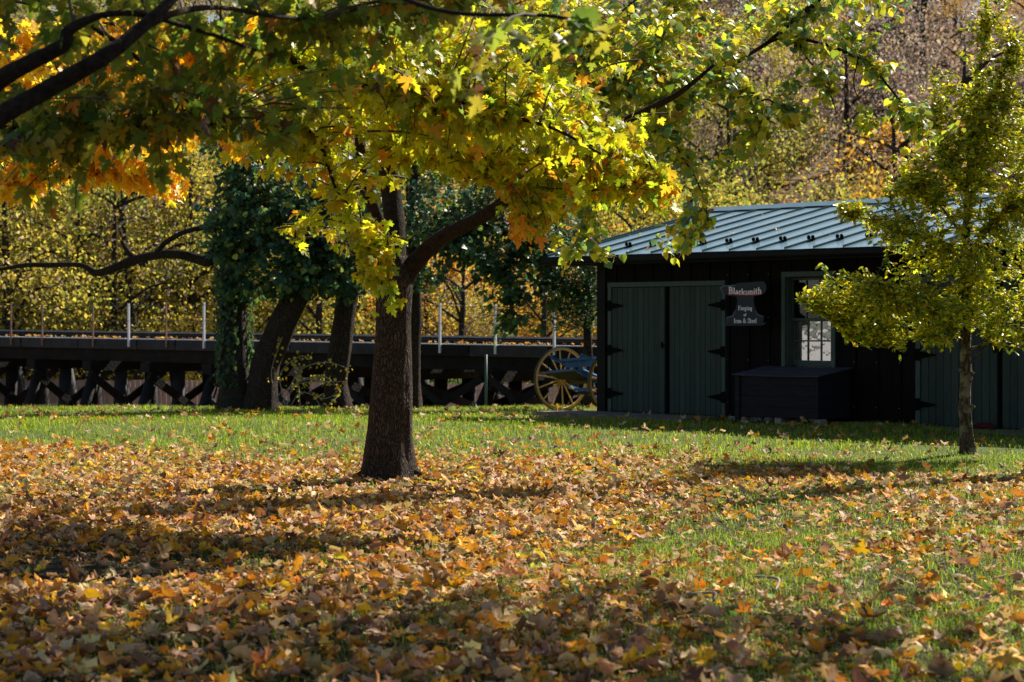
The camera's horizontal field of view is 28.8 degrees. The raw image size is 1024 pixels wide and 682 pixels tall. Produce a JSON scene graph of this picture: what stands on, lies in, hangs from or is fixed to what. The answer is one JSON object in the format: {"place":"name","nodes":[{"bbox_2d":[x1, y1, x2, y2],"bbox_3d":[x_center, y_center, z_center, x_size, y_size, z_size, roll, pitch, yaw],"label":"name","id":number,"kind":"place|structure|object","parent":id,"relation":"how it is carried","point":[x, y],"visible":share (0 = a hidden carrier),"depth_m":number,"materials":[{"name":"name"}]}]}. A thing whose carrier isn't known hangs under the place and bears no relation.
{"place":"outdoors","nodes":[
{"label":"outdoors","id":0,"kind":"place"},
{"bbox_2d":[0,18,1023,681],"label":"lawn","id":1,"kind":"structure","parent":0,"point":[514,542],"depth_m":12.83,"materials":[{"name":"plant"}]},
{"bbox_2d":[1,0,38,30],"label":"hillside tree","id":2,"kind":"object","parent":1,"relation":"on","point":[17,4],"visible":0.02,"depth_m":136.10,"materials":[{"name":"grey plant"}]},
{"bbox_2d":[10,0,143,82],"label":"hillside tree","id":3,"kind":"object","parent":1,"relation":"on","point":[95,11],"visible":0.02,"depth_m":111.88,"materials":[{"name":"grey plant"}]},
{"bbox_2d":[0,162,154,377],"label":"background tree","id":4,"kind":"object","parent":1,"relation":"on","point":[26,268],"visible":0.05,"depth_m":61.35,"materials":[{"name":"yellow plant"}]},
{"bbox_2d":[0,167,158,379],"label":"background tree","id":5,"kind":"object","parent":1,"relation":"on","point":[12,218],"visible":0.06,"depth_m":60.01,"materials":[{"name":"yellow plant"}]},
{"bbox_2d":[0,156,159,402],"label":"background tree","id":6,"kind":"object","parent":1,"relation":"on","point":[8,297],"visible":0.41,"depth_m":54.84,"materials":[{"name":"yellow plant"}]},
{"bbox_2d":[0,87,175,379],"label":"background tree","id":7,"kind":"object","parent":1,"relation":"on","point":[25,371],"visible":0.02,"depth_m":62.06,"materials":[{"name":"yellow plant"}]},
{"bbox_2d":[0,183,199,380],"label":"background tree","id":8,"kind":"object","parent":1,"relation":"on","point":[77,224],"visible":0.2,"depth_m":57.51,"materials":[{"name":"yellow plant"}]},
{"bbox_2d":[0,155,208,378],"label":"background tree","id":9,"kind":"object","parent":1,"relation":"on","point":[97,242],"visible":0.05,"depth_m":61.29,"materials":[{"name":"yellow plant"}]},
{"bbox_2d":[1,185,209,380],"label":"background tree","id":10,"kind":"object","parent":1,"relation":"on","point":[113,238],"visible":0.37,"depth_m":56.72,"materials":[{"name":"yellow plant"}]},
{"bbox_2d":[10,148,218,375],"bbox_3d":[-14.155,-2.553,65.959,11.452,11.828,10.428,0,1,-8],"label":"background tree","id":11,"kind":"object","parent":1,"relation":"on","point":[153,202],"depth_m":64.82,"materials":[{"name":"yellow plant"}]},
{"bbox_2d":[10,148,221,375],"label":"background tree","id":12,"kind":"object","parent":1,"relation":"on","point":[154,268],"depth_m":67.72,"materials":[{"name":"yellow plant"}]},
{"bbox_2d":[0,153,252,380],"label":"background tree","id":13,"kind":"object","parent":1,"relation":"on","point":[137,374],"visible":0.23,"depth_m":56.92,"materials":[{"name":"yellow plant"}]},
{"bbox_2d":[0,142,271,379],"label":"background tree","id":14,"kind":"object","parent":1,"relation":"on","point":[199,290],"visible":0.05,"depth_m":62.82,"materials":[{"name":"yellow plant"}]},
{"bbox_2d":[0,6,277,209],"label":"orange maple","id":15,"kind":"object","parent":1,"relation":"on","point":[128,177],"visible":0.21,"depth_m":19.75,"materials":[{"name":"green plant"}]},
{"bbox_2d":[12,75,290,373],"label":"background tree","id":16,"kind":"object","parent":1,"relation":"on","point":[177,239],"visible":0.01,"depth_m":68.37,"materials":[{"name":"yellow plant"}]},
{"bbox_2d":[0,140,321,409],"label":"ivy clad tree","id":17,"kind":"object","parent":1,"relation":"on","point":[230,251],"visible":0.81,"depth_m":35.75,"materials":[{"name":"green plant"}]},
{"bbox_2d":[2,142,333,381],"bbox_3d":[-9.462,-1.826,60.792,11.056,10.214,11.207,0,1,24],"label":"background tree","id":18,"kind":"object","parent":1,"relation":"on","point":[193,321],"visible":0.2,"depth_m":59.92,"materials":[{"name":"yellow plant"}]},
{"bbox_2d":[71,145,327,374],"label":"background tree","id":19,"kind":"object","parent":1,"relation":"on","point":[203,233],"visible":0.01,"depth_m":69.36,"materials":[{"name":"yellow plant"}]},
{"bbox_2d":[143,0,258,77],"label":"hillside tree","id":20,"kind":"object","parent":1,"relation":"on","point":[184,3],"visible":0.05,"depth_m":123.48,"materials":[{"name":"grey plant"}]},
{"bbox_2d":[169,0,251,25],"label":"hillside tree","id":21,"kind":"object","parent":1,"relation":"on","point":[220,13],"visible":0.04,"depth_m":120.03,"materials":[{"name":"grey plant"}]},
{"bbox_2d":[74,142,406,378],"bbox_3d":[-8.879,-2.299,62.951,11.175,11.147,10.145,0,1,21],"label":"background tree","id":22,"kind":"object","parent":1,"relation":"on","point":[209,288],"visible":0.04,"depth_m":62.07,"materials":[{"name":"yellow plant"}]},
{"bbox_2d":[178,163,379,381],"bbox_3d":[-6.735,-1.509,61.959,6.796,9.473,9.326,0,1,-39],"label":"background tree","id":23,"kind":"object","parent":1,"relation":"on","point":[318,315],"visible":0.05,"depth_m":62.02,"materials":[{"name":"yellow plant"}]},
{"bbox_2d":[134,141,434,378],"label":"background tree","id":24,"kind":"object","parent":1,"relation":"on","point":[314,306],"visible":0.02,"depth_m":65.14,"materials":[{"name":"yellow plant"}]},
{"bbox_2d":[0,379,577,408],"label":"board fence","id":25,"kind":"object","parent":1,"relation":"on","point":[164,398],"visible":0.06,"depth_m":54.40,"materials":[{"name":"brown wood"}]},
{"bbox_2d":[0,302,596,408],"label":"railway trestle","id":26,"kind":"object","parent":1,"relation":"on","point":[155,357],"visible":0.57,"depth_m":46.08,"materials":[{"name":"wood"}]},
{"bbox_2d":[0,0,619,227],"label":"overhanging maple","id":27,"kind":"object","parent":1,"relation":"on","point":[43,134],"visible":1,"depth_m":10.54,"materials":[{"name":"yellow plant"}]},
{"bbox_2d":[268,336,352,408],"bbox_3d":[-3.619,0.575,35.469,1.531,1.321,0.644,0,1,0],"label":"arching shrub","id":28,"kind":"object","parent":1,"relation":"on","point":[300,379],"visible":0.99,"depth_m":35.41,"materials":[{"name":"plant"}]},
{"bbox_2d":[241,153,408,410],"bbox_3d":[-3.632,-1.052,35.755,2.570,4.917,2.658,0,1,36],"label":"leaning tree","id":29,"kind":"object","parent":1,"relation":"on","point":[304,271],"visible":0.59,"depth_m":35.58,"materials":[{"name":"green plant"}]},
{"bbox_2d":[303,143,409,409],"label":"dark straight tree","id":30,"kind":"object","parent":1,"relation":"on","point":[340,344],"visible":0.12,"depth_m":36.41,"materials":[{"name":"brown plant"}]},
{"bbox_2d":[261,145,467,378],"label":"background tree","id":31,"kind":"object","parent":1,"relation":"on","point":[402,194],"visible":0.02,"depth_m":67.69,"materials":[{"name":"yellow plant"}]},
{"bbox_2d":[354,251,483,381],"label":"background tree","id":32,"kind":"object","parent":1,"relation":"on","point":[424,306],"visible":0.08,"depth_m":65.33,"materials":[{"name":"yellow plant"}]},
{"bbox_2d":[286,122,555,380],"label":"background tree","id":33,"kind":"object","parent":1,"relation":"on","point":[456,280],"visible":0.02,"depth_m":70.68,"materials":[{"name":"yellow plant"}]},
{"bbox_2d":[363,248,523,382],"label":"background tree","id":34,"kind":"object","parent":1,"relation":"on","point":[461,319],"visible":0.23,"depth_m":60.08,"materials":[{"name":"yellow plant"}]},
{"bbox_2d":[414,16,506,83],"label":"hillside tree","id":35,"kind":"object","parent":1,"relation":"on","point":[463,30],"visible":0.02,"depth_m":112.23,"materials":[{"name":"grey plant"}]},
{"bbox_2d":[371,175,559,335],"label":"background tree","id":36,"kind":"object","parent":1,"relation":"on","point":[443,200],"visible":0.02,"depth_m":76.14,"materials":[{"name":"yellow plant"}]},
{"bbox_2d":[218,0,714,482],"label":"maple tree","id":37,"kind":"object","parent":1,"relation":"on","point":[413,113],"visible":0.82,"depth_m":14.98,"materials":[{"name":"yellow plant"}]},
{"bbox_2d":[403,164,563,408],"bbox_3d":[-0.614,-1.251,36.914,3.187,5.363,2.592,0,1,0],"label":"half hidden tree","id":38,"kind":"object","parent":1,"relation":"on","point":[471,243],"visible":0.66,"depth_m":36.49,"materials":[{"name":"green plant"}]},
{"bbox_2d":[485,355,486,407],"bbox_3d":[-0.510,0.943,39.012,0.054,1.350,0.054,0,1,0],"label":"slim pole","id":39,"kind":"object","parent":1,"relation":"on","point":[485,381],"visible":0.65,"depth_m":38.98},
{"bbox_2d":[437,236,547,404],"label":"background tree","id":40,"kind":"object","parent":1,"relation":"on","point":[482,281],"visible":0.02,"depth_m":69.78,"materials":[{"name":"yellow plant"}]},
{"bbox_2d":[423,279,562,381],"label":"background tree","id":41,"kind":"object","parent":1,"relation":"on","point":[472,309],"visible":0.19,"depth_m":63.32,"materials":[{"name":"yellow plant"}]},
{"bbox_2d":[433,218,595,383],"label":"background tree","id":42,"kind":"object","parent":1,"relation":"on","point":[542,318],"visible":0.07,"depth_m":57.86,"materials":[{"name":"yellow plant"}]},
{"bbox_2d":[472,0,559,151],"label":"hillside tree","id":43,"kind":"object","parent":1,"relation":"on","point":[528,55],"visible":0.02,"depth_m":104.86,"materials":[{"name":"grey plant"}]},
{"bbox_2d":[438,222,595,382],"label":"background tree","id":44,"kind":"object","parent":1,"relation":"on","point":[532,322],"visible":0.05,"depth_m":66.77,"materials":[{"name":"yellow plant"}]},
{"bbox_2d":[494,0,559,139],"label":"hillside tree","id":45,"kind":"object","parent":1,"relation":"on","point":[529,20],"visible":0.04,"depth_m":110.06,"materials":[{"name":"grey plant"}]},
{"bbox_2d":[475,198,617,336],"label":"background tree","id":46,"kind":"object","parent":1,"relation":"on","point":[551,232],"depth_m":77.68,"materials":[{"name":"yellow plant"}]},
{"bbox_2d":[520,266,596,337],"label":"background tree","id":47,"kind":"object","parent":1,"relation":"on","point":[566,315],"visible":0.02,"depth_m":65.23,"materials":[{"name":"yellow plant"}]},
{"bbox_2d":[476,212,641,407],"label":"holly tree","id":48,"kind":"object","parent":1,"relation":"on","point":[584,302],"visible":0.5,"depth_m":36.76,"materials":[{"name":"green plant"}]},
{"bbox_2d":[497,0,622,89],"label":"hillside tree","id":49,"kind":"object","parent":1,"relation":"on","point":[549,12],"depth_m":119.94,"materials":[{"name":"green plant"}]},
{"bbox_2d":[534,347,596,410],"bbox_3d":[1.201,0.680,35.293,1.617,1.150,2.973,0,1,-15],"label":"horse cart","id":50,"kind":"object","parent":1,"relation":"on","point":[571,377],"visible":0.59,"depth_m":35.12,"materials":[{"name":"wood"}]},
{"bbox_2d":[491,214,652,336],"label":"background tree","id":51,"kind":"object","parent":1,"relation":"on","point":[608,224],"depth_m":71.13,"materials":[{"name":"yellow plant"}]},
{"bbox_2d":[536,410,720,420],"bbox_3d":[1.774,1.215,31.524,0.898,0.122,3.250,-1,1,-44],"label":"concrete apron","id":52,"kind":"object","parent":1,"relation":"on","point":[600,414],"visible":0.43,"depth_m":31.34,"materials":[{"name":"concrete"}]},
{"bbox_2d":[584,65,690,205],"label":"hillside tree","id":53,"kind":"object","parent":1,"relation":"on","point":[628,103],"visible":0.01,"depth_m":101.57,"materials":[{"name":"yellow plant"}]},
{"bbox_2d":[528,178,753,337],"bbox_3d":[4.518,-1.043,62.142,9.437,8.444,9.310,0,1,7],"label":"background tree","id":54,"kind":"object","parent":1,"relation":"on","point":[638,220],"visible":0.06,"depth_m":62.23,"materials":[{"name":"yellow plant"}]},
{"bbox_2d":[596,116,707,234],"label":"hillside tree","id":55,"kind":"object","parent":1,"relation":"on","point":[656,156],"visible":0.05,"depth_m":88.94,"materials":[{"name":"yellow plant"}]},
{"bbox_2d":[612,0,700,126],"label":"hillside tree","id":56,"kind":"object","parent":1,"relation":"on","point":[638,5],"visible":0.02,"depth_m":118.60,"materials":[{"name":"green plant"}]},
{"bbox_2d":[601,1,752,154],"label":"hillside tree","id":57,"kind":"object","parent":1,"relation":"on","point":[685,37],"visible":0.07,"depth_m":112.12,"materials":[{"name":"green plant"}]},
{"bbox_2d":[551,132,804,337],"bbox_3d":[5.514,-1.762,64.307,9.875,9.979,7.196,0,1,25],"label":"background tree","id":58,"kind":"object","parent":1,"relation":"on","point":[679,205],"visible":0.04,"depth_m":63.97,"materials":[{"name":"yellow plant"}]},
{"bbox_2d":[658,0,764,68],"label":"hillside tree","id":59,"kind":"object","parent":1,"relation":"on","point":[710,3],"visible":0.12,"depth_m":129.74,"materials":[{"name":"brown plant"}]},
{"bbox_2d":[643,161,792,224],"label":"hillside tree","id":60,"kind":"object","parent":1,"relation":"on","point":[733,185],"visible":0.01,"depth_m":79.62,"materials":[{"name":"yellow plant"}]},
{"bbox_2d":[636,160,819,229],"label":"background tree","id":61,"kind":"object","parent":1,"relation":"on","point":[737,200],"visible":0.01,"depth_m":60.88,"materials":[{"name":"yellow plant"}]},
{"bbox_2d":[684,4,786,132],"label":"hillside tree","id":62,"kind":"object","parent":1,"relation":"on","point":[741,30],"visible":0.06,"depth_m":116.80,"materials":[{"name":"brown plant"}]},
{"bbox_2d":[699,0,775,82],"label":"hillside tree","id":63,"kind":"object","parent":1,"relation":"on","point":[737,3],"visible":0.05,"depth_m":133.57,"materials":[{"name":"brown plant"}]},
{"bbox_2d":[629,27,848,206],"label":"hillside tree","id":64,"kind":"object","parent":1,"relation":"on","point":[761,70],"visible":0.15,"depth_m":94.97,"materials":[{"name":"grey plant"}]},
{"bbox_2d":[519,0,965,275],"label":"linden tree","id":65,"kind":"object","parent":1,"relation":"on","point":[722,76],"visible":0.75,"depth_m":19.32,"materials":[{"name":"green plant"}]},
{"bbox_2d":[613,47,874,204],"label":"hillside tree","id":66,"kind":"object","parent":1,"relation":"on","point":[728,121],"visible":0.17,"depth_m":88.91,"materials":[{"name":"yellow plant"}]},
{"bbox_2d":[756,575,780,591],"bbox_3d":[1.460,1.350,11.171,0.085,0.044,0.538,0,1,-4],"label":"stick","id":67,"kind":"object","parent":1,"relation":"on","point":[773,577],"visible":1,"depth_m":11.22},
{"bbox_2d":[691,27,860,186],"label":"hillside tree","id":68,"kind":"object","parent":1,"relation":"on","point":[780,54],"visible":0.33,"depth_m":105.53,"materials":[{"name":"yellow plant"}]},
{"bbox_2d":[717,0,840,102],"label":"hillside tree","id":69,"kind":"object","parent":1,"relation":"on","point":[760,5],"visible":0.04,"depth_m":126.11,"materials":[{"name":"brown plant"}]},
{"bbox_2d":[541,191,1023,429],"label":"blacksmith shop","id":70,"kind":"structure","parent":1,"relation":"on","point":[669,341],"depth_m":30.44},
{"bbox_2d":[607,287,666,412],"bbox_3d":[2.001,0.141,31.954,0.098,1.999,1.220,-1,1,-44],"label":"door","id":71,"kind":"structure","parent":70,"relation":"in","point":[639,314],"depth_m":31.90,"materials":[{"name":"wood"}]},
{"bbox_2d":[670,286,724,415],"bbox_3d":[2.883,0.150,31.013,0.056,1.999,1.141,-1,1,-44],"label":"door","id":72,"kind":"structure","parent":70,"relation":"in","point":[696,350],"depth_m":31.03,"materials":[{"name":"wood"}]},
{"bbox_2d":[720,262,767,325],"bbox_3d":[3.481,-0.713,29.934,0.033,0.970,0.892,-1,1,-44],"label":"hanging sign","id":73,"kind":"object","parent":70,"relation":"hanging from","point":[745,312],"visible":1,"depth_m":29.89,"materials":[{"name":"metal"}]},
{"bbox_2d":[781,271,835,366],"bbox_3d":[4.493,-0.293,29.588,0.365,1.478,1.050,-1,1,-44],"label":"window","id":74,"kind":"structure","parent":70,"relation":"in","point":[805,342],"depth_m":29.76,"materials":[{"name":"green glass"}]},
{"bbox_2d":[915,282,999,427],"bbox_3d":[6.170,0.185,27.636,0.098,1.998,1.317,-1,1,-44],"label":"door","id":75,"kind":"structure","parent":70,"relation":"in","point":[940,375],"depth_m":27.65,"materials":[{"name":"wood"}]},
{"bbox_2d":[1003,281,1023,428],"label":"door","id":76,"kind":"structure","parent":70,"relation":"in","point":[1013,364],"depth_m":26.97,"materials":[{"name":"wood"}]},
{"bbox_2d":[732,365,852,424],"bbox_3d":[4.101,0.799,29.173,0.810,0.842,1.600,-1,1,-44],"label":"coal bin","id":77,"kind":"object","parent":1,"relation":"on","point":[756,394],"visible":0.91,"depth_m":28.85,"materials":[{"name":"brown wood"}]},
{"bbox_2d":[740,0,888,158],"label":"hillside tree","id":78,"kind":"object","parent":1,"relation":"on","point":[804,4],"visible":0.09,"depth_m":111.65,"materials":[{"name":"brown plant"}]},
{"bbox_2d":[756,3,896,136],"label":"hillside tree","id":79,"kind":"object","parent":1,"relation":"on","point":[821,16],"visible":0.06,"depth_m":117.90,"materials":[{"name":"brown plant"}]},
{"bbox_2d":[772,0,885,72],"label":"hillside tree","id":80,"kind":"object","parent":1,"relation":"on","point":[844,19],"visible":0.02,"depth_m":135.30,"materials":[{"name":"brown plant"}]},
{"bbox_2d":[790,160,895,201],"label":"background tree","id":81,"kind":"object","parent":1,"relation":"on","point":[823,197],"depth_m":61.56,"materials":[{"name":"yellow plant"}]},
{"bbox_2d":[769,144,924,203],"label":"background tree","id":82,"kind":"object","parent":1,"relation":"on","point":[857,190],"visible":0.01,"depth_m":64.24,"materials":[{"name":"yellow plant"}]},
{"bbox_2d":[758,155,953,202],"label":"background tree","id":83,"kind":"object","parent":1,"relation":"on","point":[831,192],"visible":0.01,"depth_m":64.46,"materials":[{"name":"yellow plant"}]},
{"bbox_2d":[751,0,967,201],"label":"hillside tree","id":84,"kind":"object","parent":1,"relation":"on","point":[899,78],"visible":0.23,"depth_m":95.07,"materials":[{"name":"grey plant"}]},
{"bbox_2d":[775,19,956,200],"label":"hillside tree","id":85,"kind":"object","parent":1,"relation":"on","point":[837,100],"visible":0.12,"depth_m":102.59,"materials":[{"name":"brown plant"}]},
{"bbox_2d":[783,117,951,200],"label":"hillside tree","id":86,"kind":"object","parent":1,"relation":"on","point":[898,142],"visible":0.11,"depth_m":87.91,"materials":[{"name":"orange plant"}]},
{"bbox_2d":[771,61,990,201],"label":"hillside tree","id":87,"kind":"object","parent":1,"relation":"on","point":[894,139],"visible":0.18,"depth_m":75.09,"materials":[{"name":"orange plant"}]},
{"bbox_2d":[745,16,1023,199],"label":"hillside tree","id":88,"kind":"object","parent":1,"relation":"on","point":[966,79],"visible":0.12,"depth_m":70.49,"materials":[{"name":"orange plant"}]},
{"bbox_2d":[808,0,975,151],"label":"hillside tree","id":89,"kind":"object","parent":1,"relation":"on","point":[907,30],"visible":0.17,"depth_m":112.14,"materials":[{"name":"brown plant"}]},
{"bbox_2d":[848,0,948,92],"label":"hillside tree","id":90,"kind":"object","parent":1,"relation":"on","point":[900,34],"visible":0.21,"depth_m":127.78,"materials":[{"name":"brown plant"}]},
{"bbox_2d":[859,0,942,72],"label":"hillside tree","id":91,"kind":"object","parent":1,"relation":"on","point":[913,61],"visible":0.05,"depth_m":137.57,"materials":[{"name":"brown plant"}]},
{"bbox_2d":[795,0,1023,454],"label":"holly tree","id":92,"kind":"object","parent":1,"relation":"on","point":[917,185],"visible":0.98,"depth_m":21.92,"materials":[{"name":"green plant"}]},
{"bbox_2d":[821,125,1011,199],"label":"background tree","id":93,"kind":"object","parent":1,"relation":"on","point":[865,168],"visible":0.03,"depth_m":62.85,"materials":[{"name":"yellow plant"}]},
{"bbox_2d":[827,66,1010,175],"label":"hillside tree","id":94,"kind":"object","parent":1,"relation":"on","point":[953,101],"visible":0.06,"depth_m":94.19,"materials":[{"name":"orange plant"}]},
{"bbox_2d":[848,0,991,100],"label":"hillside tree","id":95,"kind":"object","parent":1,"relation":"on","point":[923,21],"visible":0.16,"depth_m":121.50,"materials":[{"name":"brown plant"}]},
{"bbox_2d":[852,16,1023,178],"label":"hillside tree","id":96,"kind":"object","parent":1,"relation":"on","point":[942,41],"visible":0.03,"depth_m":84.47,"materials":[{"name":"brown plant"}]},
{"bbox_2d":[858,425,1023,435],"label":"concrete apron","id":97,"kind":"object","parent":1,"relation":"on","point":[1018,432],"visible":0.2,"depth_m":26.76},
{"bbox_2d":[914,0,968,67],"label":"hillside tree","id":98,"kind":"object","parent":1,"relation":"on","point":[945,31],"visible":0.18,"depth_m":143.67,"materials":[{"name":"brown plant"}]},
{"bbox_2d":[927,0,983,46],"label":"hillside tree","id":99,"kind":"object","parent":1,"relation":"on","point":[960,17],"visible":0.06,"depth_m":153.30,"materials":[{"name":"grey plant"}]},
{"bbox_2d":[893,2,1023,182],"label":"hillside tree","id":100,"kind":"object","parent":1,"relation":"on","point":[936,57],"visible":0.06,"depth_m":102.98,"materials":[{"name":"brown plant"}]},
{"bbox_2d":[909,0,1012,99],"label":"hillside tree","id":101,"kind":"object","parent":1,"relation":"on","point":[958,3],"visible":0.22,"depth_m":128.59,"materials":[{"name":"brown plant"}]},
{"bbox_2d":[937,88,1023,193],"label":"background tree","id":102,"kind":"object","parent":1,"relation":"on","point":[998,173],"visible":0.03,"depth_m":61.35,"materials":[{"name":"yellow plant"}]},
{"bbox_2d":[954,0,1023,126],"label":"hillside tree","id":103,"kind":"object","parent":1,"relation":"on","point":[1013,1],"visible":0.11,"depth_m":122.27,"materials":[{"name":"brown plant"}]},
{"bbox_2d":[968,0,1023,82],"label":"hillside tree","id":104,"kind":"object","parent":1,"relation":"on","point":[1010,7],"visible":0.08,"depth_m":136.21,"materials":[{"name":"brown plant"}]},
{"bbox_2d":[20,0,1020,25],"label":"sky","id":105,"kind":"structure","parent":0,"point":[208,16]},
{"bbox_2d":[972,422,995,429],"bbox_3d":[6.417,1.160,27.111,0.116,0.112,0.380,-1,1,-44],"label":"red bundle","id":106,"kind":"object","parent":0,"point":[986,425],"visible":0.77,"depth_m":27.05,"materials":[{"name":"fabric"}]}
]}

